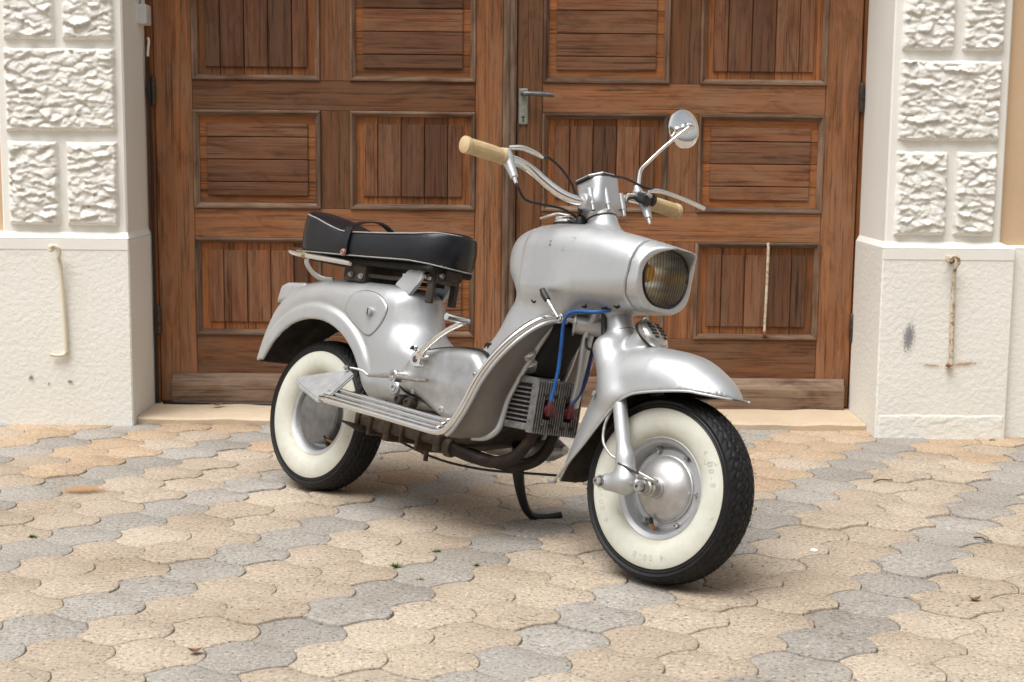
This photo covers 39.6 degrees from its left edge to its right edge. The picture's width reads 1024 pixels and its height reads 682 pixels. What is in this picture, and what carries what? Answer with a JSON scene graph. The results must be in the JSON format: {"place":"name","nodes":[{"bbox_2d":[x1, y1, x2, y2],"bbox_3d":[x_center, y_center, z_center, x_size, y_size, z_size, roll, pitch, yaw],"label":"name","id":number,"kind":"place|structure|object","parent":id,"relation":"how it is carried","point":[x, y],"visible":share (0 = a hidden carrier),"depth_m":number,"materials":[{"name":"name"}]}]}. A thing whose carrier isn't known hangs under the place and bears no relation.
{"place":"outdoors","nodes":[
{"label":"outdoors","id":0,"kind":"place"},
{"bbox_2d":[0,423,1023,681],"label":"pavement","id":1,"kind":"structure","parent":0,"point":[236,553],"depth_m":3.48,"materials":[{"name":"beige stone"}]},
{"bbox_2d":[0,150,3,230],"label":"wall","id":2,"kind":"structure","parent":1,"relation":"on","point":[1,216],"depth_m":5.20,"materials":[{"name":"beige paint"}]},
{"bbox_2d":[0,0,155,426],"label":"pilaster","id":3,"kind":"object","parent":1,"relation":"on","point":[73,146],"visible":1,"depth_m":5.17,"materials":[{"name":"beige paint"}]},
{"bbox_2d":[47,244,68,356],"bbox_3d":[-1.654,-0.145,5.162,0.067,0.418,0.058,1,8,0],"label":"hook rod","id":4,"kind":"object","parent":3,"relation":"attached to","point":[51,247],"visible":1,"depth_m":5.17,"materials":[{"name":"beige paint"}]},
{"bbox_2d":[137,0,150,25],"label":"junction box","id":5,"kind":"object","parent":3,"relation":"attached to","point":[143,14],"visible":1,"depth_m":5.28,"materials":[{"name":"grey plastic"}]},
{"bbox_2d":[475,0,542,301],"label":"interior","id":6,"kind":"object","parent":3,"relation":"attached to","point":[516,132],"depth_m":5.54,"materials":[{"name":"brown wood"}]},
{"bbox_2d":[60,486,108,492],"bbox_3d":[-1.283,0.442,4.249,0.200,0.001,0.124,0,8,-6],"label":"rust patch","id":7,"kind":"object","parent":1,"relation":"on","point":[82,488],"visible":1,"depth_m":4.25,"materials":[{"name":"brown"}]},
{"bbox_2d":[187,647,201,651],"bbox_3d":[-0.647,0.630,2.901,0.023,0.011,0.024,6,9,36],"label":"dry leaf","id":8,"kind":"object","parent":1,"relation":"on","point":[194,649],"visible":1,"depth_m":2.91,"materials":[{"name":"brown plant"}]},
{"bbox_2d":[390,561,402,567],"bbox_3d":[-0.287,0.554,3.520,0.036,0.017,0.036,-5,9,-35],"label":"weed tuft","id":9,"kind":"object","parent":1,"relation":"on","point":[395,565],"visible":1,"depth_m":3.52,"materials":[{"name":"green plant"}]},
{"bbox_2d":[137,401,865,430],"bbox_3d":[-0.039,0.292,5.465,2.712,0.053,0.366,1,8,0],"label":"threshold","id":10,"kind":"object","parent":1,"relation":"on","point":[845,419],"visible":0.26,"depth_m":5.35,"materials":[{"name":"stone"}]},
{"bbox_2d":[163,401,271,405],"bbox_3d":[-0.733,0.247,5.548,1.260,0.018,0.024,1,8,0],"label":"draught strip","id":11,"kind":"object","parent":10,"relation":"on","point":[200,402],"visible":0.32,"depth_m":5.55,"materials":[{"name":"black rubber"}]},
{"bbox_2d":[144,0,868,408],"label":"door frame","id":12,"kind":"object","parent":10,"relation":"on","point":[148,30],"visible":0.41,"depth_m":5.45,"materials":[{"name":"wood"}]},
{"bbox_2d":[146,37,158,402],"bbox_3d":[-1.384,-0.452,5.463,0.026,1.401,0.031,1,8,0],"label":"wall cable","id":13,"kind":"object","parent":12,"relation":"attached to","point":[148,89],"depth_m":5.46,"materials":[{"name":"black rubber"}]},
{"bbox_2d":[150,0,516,402],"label":"door leaf","id":14,"kind":"object","parent":12,"relation":"attached to","point":[277,122],"visible":0.78,"depth_m":5.46,"materials":[{"name":"brown wood"}]},
{"bbox_2d":[515,0,864,409],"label":"door leaf","id":15,"kind":"object","parent":12,"relation":"attached to","point":[769,95],"visible":0.83,"depth_m":5.46,"materials":[{"name":"brown wood"}]},
{"bbox_2d":[762,243,769,335],"bbox_3d":[0.983,-0.200,5.509,0.019,0.362,0.018,-3,8,-22],"label":"door stay","id":16,"kind":"object","parent":15,"relation":"attached to","point":[764,332],"depth_m":5.51,"materials":[{"name":"white paint"}]},
{"bbox_2d":[257,109,754,585],"bbox_3d":[-0.048,-0.069,3.962,1.851,1.150,0.774,6,9,33],"label":"motor scooter","id":17,"kind":"object","parent":1,"relation":"on","point":[660,469],"visible":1,"depth_m":3.65,"materials":[{"name":"silver metal"}]},
{"bbox_2d":[846,0,1014,439],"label":"pilaster","id":18,"kind":"object","parent":1,"relation":"on","point":[936,99],"visible":0.98,"depth_m":5.09,"materials":[{"name":"beige paint"}]},
{"bbox_2d":[903,321,914,352],"bbox_3d":[1.428,-0.015,5.118,0.068,0.170,0.001,6,8,-1],"label":"scuff mark","id":19,"kind":"object","parent":18,"relation":"attached to","point":[907,335],"visible":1,"depth_m":5.12,"materials":[{"name":"grey paint"}]},
{"bbox_2d":[945,254,960,369],"bbox_3d":[1.563,-0.102,5.082,0.054,0.418,0.056,2,8,8],"label":"hook rod","id":20,"kind":"object","parent":18,"relation":"attached to","point":[950,259],"visible":1,"depth_m":5.09,"materials":[{"name":"white paint"}]},
{"bbox_2d":[954,362,975,365],"bbox_3d":[1.634,0.083,5.131,0.150,0.015,0.001,-5,8,1],"label":"rust streak","id":21,"kind":"object","parent":18,"relation":"attached to","point":[959,364],"visible":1,"depth_m":5.13,"materials":[{"name":"brown paint"}]},
{"bbox_2d":[1000,0,1023,436],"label":"wall","id":22,"kind":"structure","parent":1,"relation":"on","point":[1012,225],"depth_m":5.11,"materials":[{"name":"beige paint"}]}
]}

